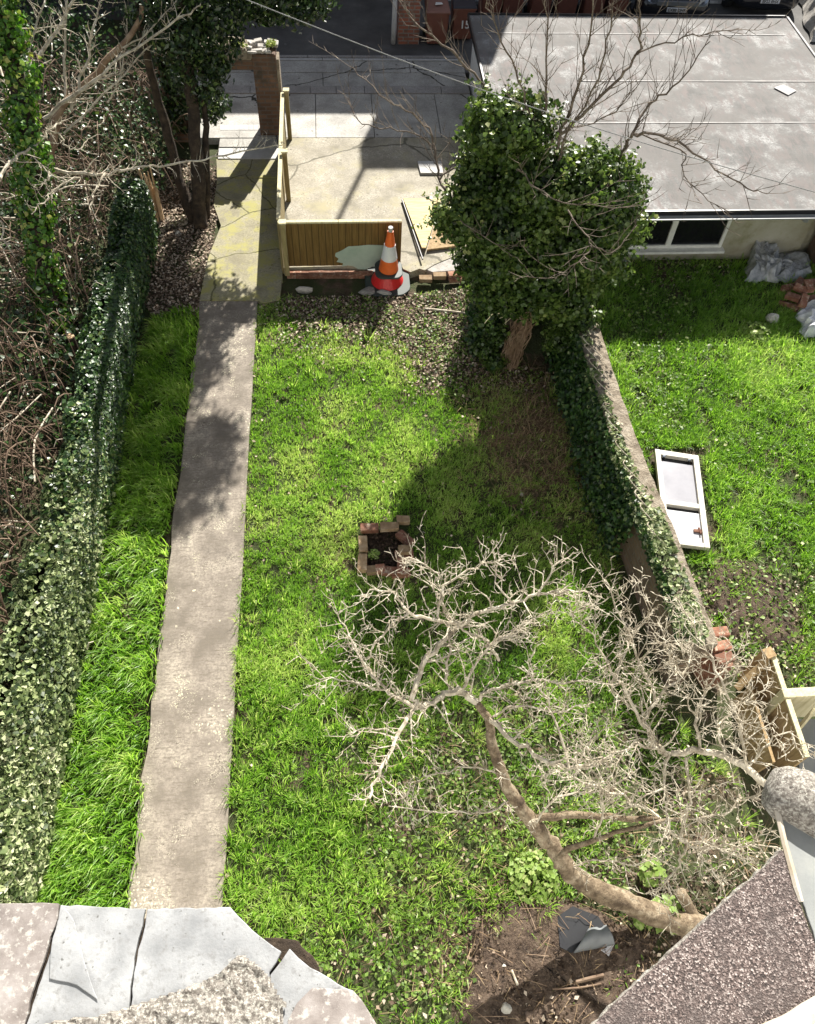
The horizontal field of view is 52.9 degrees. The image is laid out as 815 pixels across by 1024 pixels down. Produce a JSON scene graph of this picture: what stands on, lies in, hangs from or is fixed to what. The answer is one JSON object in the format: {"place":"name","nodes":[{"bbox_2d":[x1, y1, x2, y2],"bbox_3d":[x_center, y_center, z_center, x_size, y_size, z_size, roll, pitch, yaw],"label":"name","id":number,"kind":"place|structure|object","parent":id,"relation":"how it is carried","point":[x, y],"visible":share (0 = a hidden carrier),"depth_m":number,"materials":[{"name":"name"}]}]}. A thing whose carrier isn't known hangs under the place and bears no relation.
{"place":"outdoors","nodes":[
{"label":"outdoors","id":0,"kind":"place"},
{"bbox_2d":[127,301,257,917],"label":"garden path","id":1,"kind":"structure","parent":0,"point":[183,820],"depth_m":9.12,"materials":[{"name":"concrete"}]},
{"bbox_2d":[200,178,282,305],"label":"back path","id":2,"kind":"structure","parent":0,"point":[244,262],"depth_m":13.12,"materials":[{"name":"concrete"}]},
{"bbox_2d":[200,94,315,143],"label":"alley paving","id":3,"kind":"structure","parent":0,"point":[244,109],"depth_m":15.21,"materials":[{"name":"concrete"}]},
{"bbox_2d":[316,94,373,137],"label":"alley paving","id":4,"kind":"structure","parent":0,"point":[335,118],"depth_m":15.35,"materials":[{"name":"concrete"}]},
{"bbox_2d":[280,61,409,72],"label":"lane paving","id":5,"kind":"structure","parent":0,"point":[331,66],"depth_m":16.43,"materials":[{"name":"concrete"}]},
{"bbox_2d":[371,94,440,137],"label":"alley paving","id":6,"kind":"structure","parent":0,"point":[425,104],"depth_m":15.45,"materials":[{"name":"concrete"}]},
{"bbox_2d":[0,19,814,1023],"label":"ground","id":7,"kind":"structure","parent":0,"point":[354,287],"depth_m":9.50,"materials":[{"name":"plant"}]},
{"bbox_2d":[0,0,77,374],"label":"ivy clad pollard","id":8,"kind":"object","parent":7,"relation":"on","point":[23,114],"visible":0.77,"depth_m":10.51,"materials":[{"name":"green plant"}]},
{"bbox_2d":[67,333,78,357],"bbox_3d":[-4.346,-1.983,10.897,0.118,0.965,0.118,-2,55,-4],"label":"sawn stump","id":9,"kind":"object","parent":7,"relation":"on","point":[72,338],"visible":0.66,"depth_m":10.56,"materials":[{"name":"wood"}]},
{"bbox_2d":[0,177,159,903],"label":"ivy hedge","id":10,"kind":"object","parent":7,"relation":"on","point":[37,705],"visible":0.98,"depth_m":8.79,"materials":[{"name":"green plant"}]},
{"bbox_2d":[0,0,176,667],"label":"undergrowth","id":11,"kind":"object","parent":7,"relation":"on","point":[64,227],"visible":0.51,"depth_m":13.13,"materials":[{"name":"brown plant"}]},
{"bbox_2d":[0,23,197,744],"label":"brambles","id":12,"kind":"object","parent":7,"relation":"on","point":[8,362],"visible":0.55,"depth_m":11.44,"materials":[{"name":"plant"}]},
{"bbox_2d":[36,303,199,908],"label":"grass strip","id":13,"kind":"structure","parent":7,"relation":"on","point":[169,333],"depth_m":9.01,"materials":[{"name":"plant"}]},
{"bbox_2d":[47,310,198,904],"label":"strip weeds","id":14,"kind":"object","parent":7,"relation":"on","point":[119,600],"visible":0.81,"depth_m":9.38,"materials":[{"name":"green plant"}]},
{"bbox_2d":[0,0,293,256],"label":"bare shrub tree","id":15,"kind":"object","parent":7,"relation":"on","point":[55,114],"visible":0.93,"depth_m":11.35,"materials":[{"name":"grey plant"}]},
{"bbox_2d":[138,168,163,221],"bbox_3d":[-4.096,-5.074,13.116,0.230,0.927,0.182,-2,55,-4],"label":"broken stump","id":16,"kind":"object","parent":7,"relation":"on","point":[154,194],"visible":0.65,"depth_m":13.10,"materials":[{"name":"brown wood"}]},
{"bbox_2d":[151,36,284,141],"bbox_3d":[-3.249,-7.314,14.239,2.120,1.839,0.668,-2,55,-4],"label":"brick gateway","id":17,"kind":"object","parent":7,"relation":"on","point":[260,59],"visible":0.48,"depth_m":14.05,"materials":[{"name":"brown brick"}]},
{"bbox_2d":[114,0,342,228],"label":"evergreen tree","id":18,"kind":"object","parent":7,"relation":"on","point":[190,45],"visible":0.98,"depth_m":12.19,"materials":[{"name":"green plant"}]},
{"bbox_2d":[220,85,249,93],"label":"kerb","id":19,"kind":"structure","parent":7,"relation":"on","point":[237,89],"depth_m":15.72,"materials":[{"name":"concrete"}]},
{"bbox_2d":[216,159,277,177],"bbox_3d":[-2.746,-5.998,14.386,1.230,0.100,0.572,-2,55,-4],"label":"gate step","id":20,"kind":"object","parent":7,"relation":"on","point":[250,168],"visible":0.64,"depth_m":14.34,"materials":[{"name":"concrete"}]},
{"bbox_2d":[218,147,278,158],"bbox_3d":[-2.761,-6.374,14.633,1.209,0.100,0.363,-2,55,-4],"label":"gate step","id":21,"kind":"object","parent":7,"relation":"on","point":[268,153],"visible":0.57,"depth_m":14.58,"materials":[{"name":"concrete"}]},
{"bbox_2d":[219,138,286,146],"bbox_3d":[-2.789,-6.738,14.870,1.208,0.100,0.540,-2,55,-4],"label":"gate threshold","id":22,"kind":"object","parent":7,"relation":"on","point":[234,142],"visible":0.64,"depth_m":14.75,"materials":[{"name":"concrete"}]},
{"bbox_2d":[221,73,322,91],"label":"gutter paving","id":23,"kind":"structure","parent":7,"relation":"on","point":[291,79],"depth_m":16.06,"materials":[{"name":"concrete"}]},
{"bbox_2d":[250,86,309,93],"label":"kerb","id":24,"kind":"structure","parent":7,"relation":"on","point":[299,89],"depth_m":15.80,"materials":[{"name":"concrete"}]},
{"bbox_2d":[280,58,321,60],"bbox_3d":[-2.171,-9.103,16.588,0.888,0.150,0.069,-2,55,-4],"label":"lane edging","id":25,"kind":"object","parent":7,"relation":"on","point":[300,59],"visible":0.43,"depth_m":16.52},
{"bbox_2d":[310,86,335,99],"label":"kerb","id":26,"kind":"structure","parent":7,"relation":"on","point":[315,90],"depth_m":15.84,"materials":[{"name":"concrete"}]},
{"bbox_2d":[308,55,351,60],"bbox_3d":[-1.581,-9.218,16.697,0.888,0.150,0.091,-2,55,-4],"label":"lane edging","id":27,"kind":"object","parent":7,"relation":"on","point":[328,56],"visible":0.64,"depth_m":16.63,"materials":[{"name":"concrete"}]},
{"bbox_2d":[276,88,401,275],"bbox_3d":[-1.836,-5.262,13.306,1.720,1.005,4.109,-23,59,-18],"label":"timber fence","id":28,"kind":"object","parent":7,"relation":"on","point":[357,243],"visible":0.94,"depth_m":12.50,"materials":[{"name":"brown wood"}]},
{"bbox_2d":[336,86,363,93],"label":"kerb","id":29,"kind":"structure","parent":7,"relation":"on","point":[355,90],"depth_m":15.88,"materials":[{"name":"concrete"}]},
{"bbox_2d":[284,138,465,278],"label":"parking slab","id":30,"kind":"structure","parent":7,"relation":"on","point":[353,178],"depth_m":14.17,"materials":[{"name":"concrete"}]},
{"bbox_2d":[403,198,440,247],"bbox_3d":[0.299,-4.765,13.474,0.646,0.060,1.374,-2,55,-4],"label":"plywood board","id":31,"kind":"object","parent":30,"relation":"on","point":[417,210],"visible":0.71,"depth_m":13.59,"materials":[{"name":"wood"}]},
{"bbox_2d":[418,161,442,174],"bbox_3d":[0.402,-6.077,14.453,0.423,0.036,0.365,-2,55,-4],"label":"white paving slab","id":32,"kind":"object","parent":30,"relation":"on","point":[423,170],"depth_m":14.42,"materials":[{"name":"concrete"}]},
{"bbox_2d":[427,203,455,250],"bbox_3d":[0.735,-4.700,13.480,0.577,0.030,1.423,11,55,5],"label":"plank board","id":33,"kind":"object","parent":30,"relation":"on","point":[433,245],"visible":0.18,"depth_m":13.18,"materials":[{"name":"wood"}]},
{"bbox_2d":[361,529,403,566],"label":"soil","id":34,"kind":"object","parent":7,"relation":"on","point":[383,536],"visible":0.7,"depth_m":9.96,"materials":[{"name":"brown soil"}]},
{"bbox_2d":[357,554,366,572],"bbox_3d":[-0.538,0.609,9.729,0.116,0.075,0.235,1,55,-2],"label":"brick","id":35,"kind":"object","parent":34,"relation":"on","point":[362,564],"visible":0.92,"depth_m":9.69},
{"bbox_2d":[358,536,367,553],"bbox_3d":[-0.536,0.395,9.880,0.112,0.076,0.230,-2,55,-4],"label":"brick","id":36,"kind":"object","parent":34,"relation":"on","point":[363,544],"visible":1,"depth_m":9.84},
{"bbox_2d":[360,523,378,533],"bbox_3d":[-0.467,0.199,10.033,0.230,0.076,0.112,-2,55,-4],"label":"brick","id":37,"kind":"object","parent":34,"relation":"on","point":[367,528],"visible":1,"depth_m":10.00,"materials":[{"name":"brick"}]},
{"bbox_2d":[379,522,398,531],"bbox_3d":[-0.223,0.183,10.032,0.234,0.075,0.116,-3,55,-5],"label":"brick","id":38,"kind":"object","parent":34,"relation":"on","point":[389,526],"visible":1,"depth_m":10.00,"materials":[{"name":"brick"}]},
{"bbox_2d":[395,529,413,545],"bbox_3d":[-0.033,0.323,9.954,0.230,0.076,0.112,40,62,23],"label":"brick","id":39,"kind":"object","parent":34,"relation":"on","point":[401,536],"visible":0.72,"depth_m":9.93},
{"bbox_2d":[365,86,402,93],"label":"kerb","id":40,"kind":"structure","parent":7,"relation":"on","point":[372,90],"depth_m":15.93,"materials":[{"name":"concrete"}]},
{"bbox_2d":[365,267,409,297],"bbox_3d":[-0.316,-3.654,12.704,0.696,0.210,0.696,-3,58,-2],"label":"traffic cone","id":41,"kind":"object","parent":7,"relation":"on","point":[399,287],"visible":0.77,"depth_m":12.64,"materials":[{"name":"plastic"}]},
{"bbox_2d":[375,226,402,278],"bbox_3d":[-0.269,-3.942,12.289,0.419,0.794,0.419,-1,57,-5],"label":"traffic cone","id":42,"kind":"object","parent":41,"relation":"on","point":[388,265],"visible":1,"depth_m":12.39,"materials":[{"name":"plastic"}]},
{"bbox_2d":[382,566,396,576],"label":"brick","id":43,"kind":"object","parent":7,"relation":"on","point":[388,570],"visible":0.74,"depth_m":9.66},
{"bbox_2d":[323,73,467,91],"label":"gutter paving","id":44,"kind":"structure","parent":7,"relation":"on","point":[406,79],"depth_m":16.23,"materials":[{"name":"concrete"}]},
{"bbox_2d":[396,515,409,524],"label":"brick","id":45,"kind":"object","parent":7,"relation":"on","point":[403,520],"visible":0.92,"depth_m":10.09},
{"bbox_2d":[391,0,420,44],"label":"brick pier","id":46,"kind":"structure","parent":7,"relation":"on","point":[406,33],"depth_m":16.74,"materials":[{"name":"brick"}]},
{"bbox_2d":[403,86,440,93],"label":"kerb","id":47,"kind":"structure","parent":7,"relation":"on","point":[422,89],"depth_m":15.98,"materials":[{"name":"concrete"}]},
{"bbox_2d":[387,55,460,58],"bbox_3d":[0.343,-9.287,16.835,1.548,0.150,0.091,-2,55,-4],"label":"lane edging","id":48,"kind":"object","parent":7,"relation":"on","point":[421,57],"visible":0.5,"depth_m":16.76,"materials":[{"name":"concrete"}]},
{"bbox_2d":[406,59,462,61],"bbox_3d":[0.551,-9.200,16.784,1.148,0.150,0.069,-2,55,-4],"label":"lane edging","id":49,"kind":"object","parent":7,"relation":"on","point":[445,60],"visible":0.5,"depth_m":16.72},
{"bbox_2d":[426,256,458,276],"bbox_3d":[0.527,-3.958,13.069,0.663,0.110,0.523,-2,55,-4],"label":"broken slab","id":50,"kind":"object","parent":7,"relation":"on","point":[446,266],"depth_m":12.94,"materials":[{"name":"concrete"}]},
{"bbox_2d":[130,156,765,1023],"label":"leaf litter","id":51,"kind":"object","parent":7,"relation":"on","point":[168,266],"visible":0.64,"depth_m":12.13,"materials":[{"name":"plant"}]},
{"bbox_2d":[441,86,469,93],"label":"kerb","id":52,"kind":"structure","parent":7,"relation":"on","point":[454,89],"depth_m":16.03,"materials":[{"name":"concrete"}]},
{"bbox_2d":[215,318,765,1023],"bbox_3d":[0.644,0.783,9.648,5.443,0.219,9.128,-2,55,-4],"label":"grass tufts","id":53,"kind":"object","parent":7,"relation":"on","point":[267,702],"visible":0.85,"depth_m":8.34,"materials":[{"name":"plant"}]},
{"bbox_2d":[282,510,705,936],"bbox_3d":[1.050,1.847,7.117,4.077,3.395,2.374,9,55,4],"label":"apple tree","id":54,"kind":"object","parent":7,"relation":"on","point":[645,911],"visible":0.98,"depth_m":6.64,"materials":[{"name":"beige plant"}]},
{"bbox_2d":[236,287,764,1023],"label":"weeds","id":55,"kind":"object","parent":7,"relation":"on","point":[614,845],"visible":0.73,"depth_m":8.24,"materials":[{"name":"green plant"}]},
{"bbox_2d":[261,289,753,1023],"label":"soil crumbs","id":56,"kind":"object","parent":7,"relation":"on","point":[507,883],"visible":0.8,"depth_m":7.72,"materials":[{"name":"brown soil"}]},
{"bbox_2d":[505,849,559,904],"bbox_3d":[1.196,3.470,7.801,0.514,0.161,0.506,-2,55,-4],"label":"leafy plant","id":57,"kind":"object","parent":7,"relation":"on","point":[549,876],"visible":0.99,"depth_m":7.77,"materials":[{"name":"green plant"}]},
{"bbox_2d":[301,354,780,1023],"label":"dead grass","id":58,"kind":"structure","parent":7,"relation":"on","point":[545,422],"depth_m":10.62,"materials":[{"name":"plant"}]},
{"bbox_2d":[309,0,794,373],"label":"ivy clad tree","id":59,"kind":"object","parent":7,"relation":"on","point":[563,239],"visible":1,"depth_m":9.46,"materials":[{"name":"green plant"}]},
{"bbox_2d":[451,896,659,1023],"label":"bare soil","id":60,"kind":"structure","parent":7,"relation":"on","point":[527,940],"depth_m":7.40,"materials":[{"name":"soil"}]},
{"bbox_2d":[352,693,660,1023],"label":"dry twigs","id":61,"kind":"object","parent":60,"relation":"on","point":[505,895],"visible":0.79,"depth_m":7.62,"materials":[{"name":"wood"}]},
{"bbox_2d":[557,906,603,952],"bbox_3d":[1.561,3.846,7.599,0.466,0.020,0.311,-26,60,-19],"label":"black membrane","id":62,"kind":"object","parent":60,"relation":"on","point":[575,932],"visible":0.91,"depth_m":7.59,"materials":[{"name":"plastic"}]},
{"bbox_2d":[575,973,603,983],"bbox_3d":[1.638,4.192,7.358,0.267,0.040,0.040,-8,56,-8],"label":"stick","id":63,"kind":"object","parent":60,"relation":"on","point":[589,978],"visible":1,"depth_m":7.35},
{"bbox_2d":[573,925,614,952],"bbox_3d":[1.690,3.907,7.506,0.400,0.111,0.174,-8,55,-8],"label":"grey membrane","id":64,"kind":"object","parent":60,"relation":"on","point":[594,938],"visible":1,"depth_m":7.50,"materials":[{"name":"plastic"}]},
{"bbox_2d":[467,12,814,259],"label":"garage","id":65,"kind":"structure","parent":7,"relation":"on","point":[754,94],"depth_m":13.92,"materials":[{"name":"concrete"}]},
{"bbox_2d":[621,220,731,254],"bbox_3d":[4.252,-4.499,12.884,1.798,0.940,0.160,-2,55,-4],"label":"window","id":66,"kind":"structure","parent":65,"relation":"in","point":[669,237],"depth_m":13.13,"materials":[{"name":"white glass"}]},
{"bbox_2d":[575,306,717,684],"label":"boundary wall","id":67,"kind":"structure","parent":7,"relation":"on","point":[633,555],"depth_m":9.50,"materials":[{"name":"concrete"}]},
{"bbox_2d":[541,318,709,650],"bbox_3d":[2.454,-0.456,10.099,0.560,1.097,5.406,-6,55,-7],"label":"wall ivy","id":68,"kind":"object","parent":67,"relation":"attached to","point":[605,483],"depth_m":9.86,"materials":[{"name":"green plant"}]},
{"bbox_2d":[637,857,666,887],"bbox_3d":[2.344,3.450,7.846,0.296,0.199,0.288,-2,55,-4],"label":"leafy plant","id":69,"kind":"object","parent":7,"relation":"on","point":[654,871],"visible":0.91,"depth_m":7.80,"materials":[{"name":"green plant"}]},
{"bbox_2d":[651,893,684,934],"bbox_3d":[2.427,3.738,7.616,0.395,0.248,0.356,-2,55,-4],"label":"leafy plant","id":70,"kind":"object","parent":7,"relation":"on","point":[670,908],"visible":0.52,"depth_m":7.62,"materials":[{"name":"green plant"}]},
{"bbox_2d":[553,551,814,935],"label":"apple tree","id":71,"kind":"object","parent":7,"relation":"on","point":[743,764],"visible":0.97,"depth_m":6.52,"materials":[{"name":"beige plant"}]},
{"bbox_2d":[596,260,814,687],"bbox_3d":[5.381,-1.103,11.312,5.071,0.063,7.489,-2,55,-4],"label":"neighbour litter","id":72,"kind":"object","parent":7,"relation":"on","point":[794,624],"visible":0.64,"depth_m":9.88,"materials":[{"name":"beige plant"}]},
{"bbox_2d":[597,257,814,687],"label":"neighbour weeds","id":73,"kind":"object","parent":7,"relation":"on","point":[714,501],"visible":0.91,"depth_m":11.36,"materials":[{"name":"green plant"}]},
{"bbox_2d":[707,556,798,645],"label":"bare soil","id":74,"kind":"structure","parent":7,"relation":"on","point":[734,599],"depth_m":9.68,"materials":[{"name":"soil"}]},
{"bbox_2d":[733,646,809,772],"bbox_3d":[3.679,2.112,8.568,0.397,0.760,1.166,-2,55,-4],"label":"timber board fence","id":75,"kind":"object","parent":7,"relation":"on","point":[769,754],"visible":0.79,"depth_m":8.52,"materials":[{"name":"wood"}]},
{"bbox_2d":[759,687,814,728],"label":"timber edging","id":76,"kind":"object","parent":7,"relation":"on","point":[803,701],"visible":0.67,"depth_m":8.37,"materials":[{"name":"wood"}]},
{"bbox_2d":[806,235,814,271],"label":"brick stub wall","id":77,"kind":"structure","parent":7,"relation":"on","point":[811,249],"depth_m":13.40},
{"bbox_3d":[-0.145,3.364,3.682,14.000,7.100,0.550,-2,55,-4],"label":"house wall","id":78,"kind":"object","parent":7,"relation":"on","visible":0},
{"bbox_2d":[0,903,375,1023],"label":"slate bay roof","id":79,"kind":"structure","parent":78,"relation":"attached to","point":[73,964],"depth_m":2.95,"materials":[{"name":"stone"}]},
{"bbox_2d":[591,766,814,1023],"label":"felt dormer roof","id":80,"kind":"structure","parent":78,"relation":"attached to","point":[743,953],"depth_m":3.06,"materials":[{"name":"asphalt"}]},
{"bbox_2d":[15,0,814,77],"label":"road","id":81,"kind":"structure","parent":0,"point":[365,22],"depth_m":17.32,"materials":[{"name":"asphalt"}]},
{"bbox_2d":[422,0,450,43],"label":"wheelie bin","id":82,"kind":"object","parent":81,"relation":"on","point":[436,10],"visible":0.94,"depth_m":16.68,"materials":[{"name":"plastic"}]},
{"bbox_2d":[448,0,476,38],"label":"wheelie bin","id":83,"kind":"object","parent":81,"relation":"on","point":[459,21],"visible":0.78,"depth_m":16.86,"materials":[{"name":"plastic"}]},
{"bbox_2d":[475,0,501,12],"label":"wheelie bin","id":84,"kind":"object","parent":81,"relation":"on","point":[483,4],"visible":0.61,"depth_m":17.53,"materials":[{"name":"plastic"}]},
{"bbox_2d":[500,0,523,12],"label":"wheelie bin","id":85,"kind":"object","parent":81,"relation":"on","point":[513,6],"visible":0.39,"depth_m":17.55,"materials":[{"name":"plastic"}]},
{"bbox_2d":[523,0,551,12],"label":"wheelie bin","id":86,"kind":"object","parent":81,"relation":"on","point":[534,6],"visible":0.62,"depth_m":17.64,"materials":[{"name":"plastic"}]},
{"bbox_2d":[549,0,577,12],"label":"wheelie bin","id":87,"kind":"object","parent":81,"relation":"on","point":[566,6],"visible":0.67,"depth_m":17.67,"materials":[{"name":"plastic"}]},
{"bbox_2d":[575,0,604,13],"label":"wheelie bin","id":88,"kind":"object","parent":81,"relation":"on","point":[585,6],"visible":0.76,"depth_m":17.75,"materials":[{"name":"plastic"}]},
{"bbox_2d":[602,0,628,13],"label":"wheelie bin","id":89,"kind":"object","parent":81,"relation":"on","point":[606,4],"visible":0.44,"depth_m":17.78,"materials":[{"name":"plastic"}]},
{"bbox_2d":[630,0,709,13],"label":"parked car","id":90,"kind":"object","parent":81,"relation":"on","point":[650,7],"visible":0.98,"depth_m":17.64,"materials":[{"name":"black paint"}]},
{"bbox_2d":[721,0,799,9],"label":"parked car","id":91,"kind":"object","parent":81,"relation":"on","point":[770,4],"visible":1,"depth_m":18.16,"materials":[{"name":"black paint"}]},
{"bbox_2d":[409,61,464,72],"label":"lane paving","id":92,"kind":"structure","parent":0,"point":[441,67],"depth_m":16.57,"materials":[{"name":"concrete"}]},
{"bbox_2d":[434,94,473,137],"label":"alley paving","id":93,"kind":"structure","parent":0,"point":[450,108],"depth_m":15.61,"materials":[{"name":"concrete"}]},
{"bbox_2d":[247,0,814,192],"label":"overhead wire","id":94,"kind":"object","parent":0,"point":[525,104],"visible":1,"depth_m":7.20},
{"bbox_2d":[595,252,814,687],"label":"neighbour grass","id":95,"kind":"structure","parent":0,"point":[779,382],"depth_m":11.64,"materials":[{"name":"plant"}]},
{"bbox_2d":[654,449,709,550],"bbox_3d":[3.493,-0.181,10.466,0.573,0.072,1.505,6,55,2],"label":"old door","id":96,"kind":"structure","parent":95,"relation":"on","point":[679,484],"depth_m":10.49,"materials":[{"name":"white wood"}]},
{"bbox_2d":[743,321,770,340],"bbox_3d":[5.277,-2.741,12.341,0.413,0.224,0.421,-2,55,-4],"label":"leafy plant","id":97,"kind":"object","parent":95,"relation":"on","point":[752,330],"visible":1,"depth_m":12.28,"materials":[{"name":"green plant"}]},
{"bbox_2d":[744,240,781,282],"bbox_3d":[5.767,-4.096,13.226,0.552,0.318,0.972,13,55,6],"label":"plastic sheet","id":98,"kind":"object","parent":95,"relation":"on","point":[765,261],"visible":0.99,"depth_m":13.09,"materials":[{"name":"plastic"}]},
{"bbox_2d":[778,299,795,307],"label":"brick","id":99,"kind":"object","parent":95,"relation":"on","point":[788,303],"visible":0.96,"depth_m":12.77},
{"bbox_2d":[784,291,801,302],"bbox_3d":[5.989,-3.338,12.714,0.113,0.075,0.230,-42,52,-17],"label":"brick","id":100,"kind":"object","parent":99,"relation":"on","point":[793,297],"visible":1,"depth_m":12.68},
{"bbox_2d":[777,251,811,282],"bbox_3d":[6.262,-4.003,13.273,0.664,0.180,0.795,11,55,5],"label":"plastic sheet","id":101,"kind":"object","parent":95,"relation":"on","point":[793,263],"visible":0.87,"depth_m":13.20,"materials":[{"name":"plastic"}]},
{"bbox_2d":[792,282,807,293],"bbox_3d":[6.141,-3.474,12.767,0.230,0.075,0.113,37,75,21],"label":"brick","id":102,"kind":"object","parent":95,"relation":"on","point":[799,288],"visible":1,"depth_m":12.75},
{"bbox_2d":[803,279,814,292],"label":"brick","id":103,"kind":"object","parent":102,"relation":"on","point":[808,285],"visible":1,"depth_m":12.72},
{"bbox_2d":[795,300,814,338],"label":"white plastic sheet","id":104,"kind":"object","parent":95,"relation":"on","point":[805,317],"visible":1,"depth_m":12.45,"materials":[{"name":"plastic"}]},
{"bbox_2d":[798,293,809,308],"bbox_3d":[6.117,-3.260,12.641,0.113,0.075,0.230,23,71,4],"label":"brick","id":105,"kind":"object","parent":104,"relation":"on","point":[803,301],"visible":1,"depth_m":12.61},
{"bbox_2d":[692,626,734,689],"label":"broken brick pier","id":106,"kind":"structure","parent":0,"point":[719,650],"depth_m":8.73,"materials":[{"name":"brick"}]},
{"bbox_2d":[796,719,814,772],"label":"patio","id":107,"kind":"structure","parent":0,"point":[808,730],"depth_m":8.73,"materials":[{"name":"concrete"}]},
{"bbox_2d":[799,0,814,41],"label":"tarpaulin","id":108,"kind":"object","parent":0,"point":[809,14],"visible":1,"depth_m":18.15,"materials":[{"name":"plastic"}]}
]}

